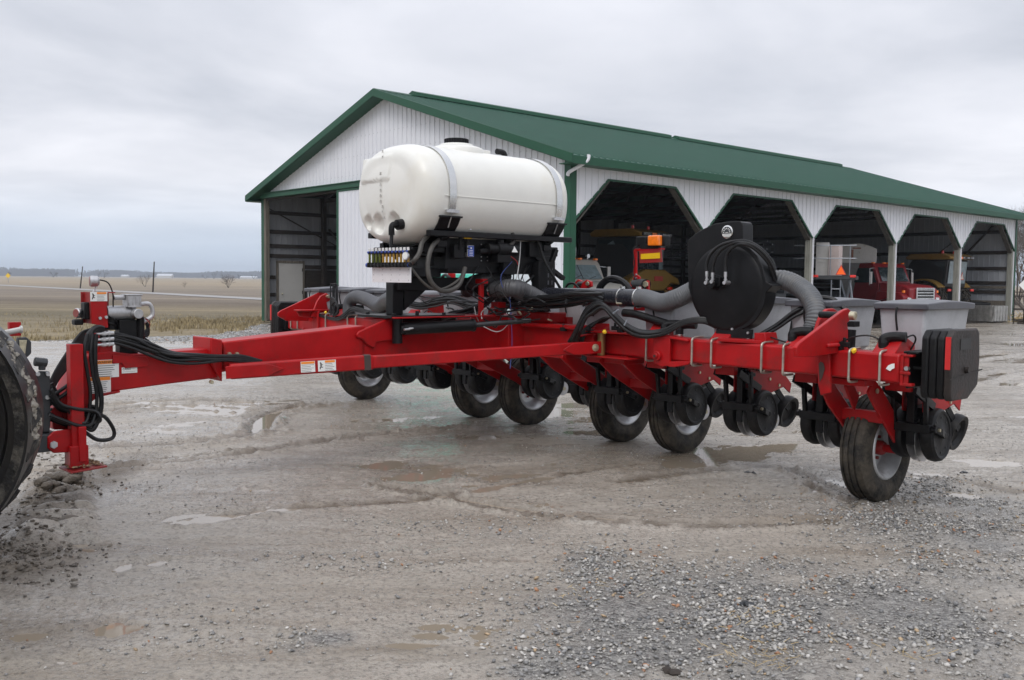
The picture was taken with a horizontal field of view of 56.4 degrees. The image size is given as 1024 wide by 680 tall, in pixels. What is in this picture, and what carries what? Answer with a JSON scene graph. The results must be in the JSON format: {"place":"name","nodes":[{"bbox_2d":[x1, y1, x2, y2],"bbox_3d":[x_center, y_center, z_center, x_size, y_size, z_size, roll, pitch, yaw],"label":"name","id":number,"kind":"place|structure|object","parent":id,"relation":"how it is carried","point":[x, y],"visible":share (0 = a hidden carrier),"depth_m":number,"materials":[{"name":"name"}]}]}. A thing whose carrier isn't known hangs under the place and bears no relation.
{"place":"outdoors","nodes":[
{"label":"outdoors","id":0,"kind":"place"},
{"bbox_2d":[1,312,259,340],"bbox_3d":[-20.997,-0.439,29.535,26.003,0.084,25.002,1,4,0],"label":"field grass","id":1,"kind":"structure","parent":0,"point":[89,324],"depth_m":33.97,"materials":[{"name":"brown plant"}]},
{"bbox_2d":[0,285,261,299],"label":"road","id":2,"kind":"structure","parent":0,"point":[255,298],"depth_m":93.21,"materials":[{"name":"grey asphalt"}]},
{"bbox_2d":[39,325,269,343],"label":"edge gravel","id":3,"kind":"structure","parent":0,"point":[189,337],"depth_m":25.73,"materials":[{"name":"grey gravel"}]},
{"bbox_2d":[156,274,173,277],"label":"distant barn","id":4,"kind":"structure","parent":0,"point":[165,275],"depth_m":1098.02,"materials":[{"name":"white paint"}]},
{"bbox_2d":[240,276,257,278],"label":"distant barn","id":5,"kind":"structure","parent":0,"point":[247,277],"depth_m":1197.73,"materials":[{"name":"white paint"}]},
{"bbox_2d":[0,311,1023,679],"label":"yard","id":6,"kind":"structure","parent":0,"point":[314,459],"depth_m":5.80,"materials":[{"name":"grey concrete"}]},
{"bbox_2d":[0,322,52,514],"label":"tracked tractor","id":7,"kind":"object","parent":6,"relation":"on","point":[25,431],"visible":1,"depth_m":5.24,"materials":[{"name":"black rubber"}]},
{"bbox_2d":[22,458,89,523],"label":"mud cleat marks","id":8,"kind":"object","parent":6,"relation":"on","point":[45,481],"visible":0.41,"depth_m":6.88},
{"bbox_2d":[0,452,112,584],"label":"churned mud","id":9,"kind":"structure","parent":6,"relation":"on","point":[29,532],"depth_m":5.57,"materials":[{"name":"brown soil"}]},
{"bbox_2d":[0,464,166,596],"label":"mud clods","id":10,"kind":"object","parent":6,"relation":"on","point":[15,578],"visible":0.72,"depth_m":5.39,"materials":[{"name":"soil"}]},
{"bbox_2d":[441,274,474,277],"bbox_3d":[-1.688,-0.851,24.947,0.360,1.748,3.411,-3,5,-41],"label":"teal panel","id":11,"kind":"object","parent":6,"relation":"on","point":[466,275],"visible":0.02,"depth_m":24.15,"materials":[{"name":"plastic"}]},
{"bbox_2d":[1,393,1023,679],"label":"scattered stones","id":12,"kind":"object","parent":6,"relation":"on","point":[489,519],"visible":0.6,"depth_m":6.09,"materials":[{"name":"grey stone"}]},
{"bbox_2d":[47,138,982,501],"bbox_3d":[-1.162,-0.389,8.442,5.719,2.912,9.047,-3,5,-42],"label":"row crop planter","id":13,"kind":"object","parent":6,"relation":"on","point":[449,208],"visible":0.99,"depth_m":8.03,"materials":[{"name":"red paint"}]},
{"bbox_2d":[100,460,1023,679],"bbox_3d":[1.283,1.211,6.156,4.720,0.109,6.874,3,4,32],"label":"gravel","id":14,"kind":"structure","parent":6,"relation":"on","point":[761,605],"depth_m":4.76,"materials":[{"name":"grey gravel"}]},
{"bbox_2d":[662,665,681,675],"bbox_3d":[0.654,1.356,3.911,0.081,0.032,0.063,1,4,0],"label":"mud clod","id":15,"kind":"object","parent":6,"relation":"on","point":[667,669],"visible":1,"depth_m":3.90,"materials":[{"name":"brown soil"}]},
{"bbox_2d":[739,600,753,606],"bbox_3d":[1.164,1.310,4.735,0.065,0.034,0.077,0,4,-15],"label":"mud clod","id":16,"kind":"object","parent":6,"relation":"on","point":[745,603],"visible":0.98,"depth_m":4.72,"materials":[{"name":"soil"}]},
{"bbox_2d":[553,581,958,673],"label":"straw bits","id":17,"kind":"object","parent":6,"relation":"on","point":[763,643],"visible":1,"depth_m":4.12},
{"bbox_2d":[1013,290,1023,323],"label":"wire gate panel","id":18,"kind":"structure","parent":6,"relation":"on","point":[1014,308],"depth_m":39.92,"materials":[{"name":"grey metal"}]},
{"bbox_2d":[1019,280,1023,289],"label":"diamond sign","id":19,"kind":"object","parent":6,"relation":"on","point":[1021,284],"visible":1,"depth_m":29.94,"materials":[{"name":"grey metal"}]},
{"bbox_2d":[0,276,1023,339],"bbox_3d":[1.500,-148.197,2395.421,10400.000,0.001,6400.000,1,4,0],"label":"ground","id":20,"kind":"structure","parent":0,"point":[48,302],"depth_m":68.14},
{"bbox_2d":[0,267,78,276],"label":"woods","id":21,"kind":"object","parent":20,"relation":"on","point":[14,271],"visible":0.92,"depth_m":1727.08,"materials":[{"name":"grey plant"}]},
{"bbox_2d":[4,313,266,340],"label":"dry grass","id":22,"kind":"structure","parent":20,"relation":"on","point":[200,322],"depth_m":31.49,"materials":[{"name":"beige plant"}]},
{"bbox_2d":[134,275,152,286],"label":"bare shrub","id":23,"kind":"object","parent":20,"relation":"on","point":[144,278],"visible":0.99,"depth_m":153.04,"materials":[{"name":"plant"}]},
{"bbox_2d":[152,262,154,291],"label":"utility pole","id":24,"kind":"object","parent":20,"relation":"on","point":[153,277],"visible":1,"depth_m":97.77,"materials":[{"name":"wood"}]},
{"bbox_2d":[79,269,261,277],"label":"woods","id":25,"kind":"object","parent":20,"relation":"on","point":[134,273],"visible":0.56,"depth_m":1907.26,"materials":[{"name":"grey plant"}]},
{"bbox_2d":[221,275,234,287],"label":"bare shrub","id":26,"kind":"object","parent":20,"relation":"on","point":[227,280],"visible":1,"depth_m":151.45,"materials":[{"name":"plant"}]},
{"bbox_2d":[1008,311,1022,321],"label":"straw heap","id":27,"kind":"object","parent":20,"relation":"on","point":[1018,316],"visible":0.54,"depth_m":41.49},
{"bbox_2d":[1009,208,1023,307],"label":"bare tree","id":28,"kind":"object","parent":20,"relation":"on","point":[1019,280],"visible":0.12,"depth_m":63.09,"materials":[{"name":"plant"}]},
{"bbox_2d":[1014,208,1023,247],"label":"bare tree","id":29,"kind":"object","parent":20,"relation":"on","point":[1020,222],"visible":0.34,"depth_m":70.34,"materials":[{"name":"grey plant"}]},
{"bbox_2d":[1015,227,1023,304],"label":"bare tree","id":30,"kind":"object","parent":20,"relation":"on","point":[1017,276],"visible":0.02,"depth_m":79.49,"materials":[{"name":"plant"}]},
{"bbox_2d":[1016,206,1023,274],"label":"bare tree","id":31,"kind":"object","parent":20,"relation":"on","point":[1022,268],"visible":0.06,"depth_m":68.96,"materials":[{"name":"plant"}]},
{"bbox_2d":[1017,226,1023,261],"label":"bare tree","id":32,"kind":"object","parent":20,"relation":"on","point":[1019,246],"visible":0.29,"depth_m":75.34,"materials":[{"name":"grey plant"}]},
{"bbox_2d":[0,0,1023,279],"label":"sky","id":33,"kind":"structure","parent":0,"point":[135,135],"materials":[{"name":"grey"}]},
{"bbox_2d":[10,333,1023,673],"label":"water","id":34,"kind":"structure","parent":0,"point":[708,457],"depth_m":8.45,"materials":[{"name":"grey liquid"}]},
{"bbox_2d":[245,88,1023,321],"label":"machinery barn","id":35,"kind":"structure","parent":0,"point":[315,232],"depth_m":33.50,"materials":[{"name":"white metal"}]},
{"bbox_2d":[279,263,302,301],"bbox_3d":[-8.368,-1.824,36.200,1.010,2.150,0.119,-3,5,-41],"label":"walk door","id":36,"kind":"structure","parent":35,"relation":"in","point":[290,274],"depth_m":36.18,"materials":[{"name":"metal"}]},
{"bbox_2d":[336,187,445,287],"bbox_3d":[-3.811,-2.542,29.206,0.080,4.430,5.790,-3,5,-41],"label":"sliding door","id":37,"kind":"structure","parent":35,"relation":"in","point":[353,242],"depth_m":30.62,"materials":[{"name":"white metal"}]},
{"bbox_2d":[789,318,985,330],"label":"dirt floor","id":38,"kind":"structure","parent":0,"point":[877,324],"depth_m":37.89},
{"bbox_2d":[575,254,621,288],"bbox_3d":[0.691,-1.433,28.215,2.597,2.550,6.680,-3,5,-41],"label":"farm truck","id":39,"kind":"object","parent":38,"relation":"on","point":[588,269],"visible":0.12,"depth_m":27.02,"materials":[{"name":"beige paint"}]},
{"bbox_2d":[590,225,678,292],"bbox_3d":[3.075,-2.157,33.092,4.516,3.486,3.160,4,5,40],"label":"combine harvester","id":40,"kind":"object","parent":38,"relation":"on","point":[614,249],"visible":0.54,"depth_m":31.62},
{"bbox_2d":[667,240,790,296],"bbox_3d":[7.852,-1.945,33.318,2.721,3.120,4.200,-3,5,-41],"label":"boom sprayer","id":41,"kind":"object","parent":38,"relation":"on","point":[781,293],"visible":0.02,"depth_m":33.34,"materials":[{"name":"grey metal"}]},
{"bbox_2d":[794,245,857,297],"bbox_3d":[10.734,-1.756,32.517,2.042,2.860,2.647,2,4,21],"label":"platform trailer","id":42,"kind":"object","parent":38,"relation":"on","point":[841,271],"visible":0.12,"depth_m":31.20,"materials":[{"name":"red metal"}]},
{"bbox_2d":[815,242,829,274],"bbox_3d":[10.455,-2.720,32.156,0.400,1.100,0.610,2,4,21],"label":"container","id":43,"kind":"object","parent":42,"relation":"on","point":[822,265],"visible":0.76,"depth_m":31.88,"materials":[{"name":"white paint"}]},
{"bbox_2d":[828,246,842,275],"bbox_3d":[10.723,-2.636,31.666,0.340,1.000,0.340,3,5,38],"label":"tank","id":44,"kind":"object","parent":42,"relation":"on","point":[836,252],"visible":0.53,"depth_m":31.53,"materials":[{"name":"white plastic"}]},
{"bbox_2d":[833,243,878,322],"bbox_3d":[13.860,-2.309,39.149,1.880,3.200,2.512,1,4,10],"label":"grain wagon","id":45,"kind":"object","parent":38,"relation":"on","point":[862,253],"visible":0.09,"depth_m":37.91,"materials":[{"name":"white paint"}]},
{"bbox_2d":[795,262,940,317],"bbox_3d":[14.093,-2.087,39.232,2.654,2.750,6.680,-2,4,-32],"label":"farm truck","id":46,"kind":"object","parent":38,"relation":"on","point":[871,283],"visible":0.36,"depth_m":37.28,"materials":[{"name":"red paint"}]},
{"bbox_2d":[878,251,973,317],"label":"wheeled tractor","id":47,"kind":"object","parent":38,"relation":"on","point":[935,271],"visible":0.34,"depth_m":40.62,"materials":[{"name":"metal"}]},
{"bbox_2d":[968,305,1005,321],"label":"wooden crate","id":48,"kind":"object","parent":38,"relation":"on","point":[982,313],"visible":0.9,"depth_m":40.88,"materials":[{"name":"grey wood"}]},
{"bbox_2d":[971,301,990,304],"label":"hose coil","id":49,"kind":"object","parent":48,"relation":"on","point":[980,303],"visible":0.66,"depth_m":41.10,"materials":[{"name":"black rubber"}]},
{"bbox_2d":[992,306,1007,321],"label":"slatted board","id":50,"kind":"object","parent":48,"relation":"on","point":[1000,313],"visible":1,"depth_m":40.57,"materials":[{"name":"grey wood"}]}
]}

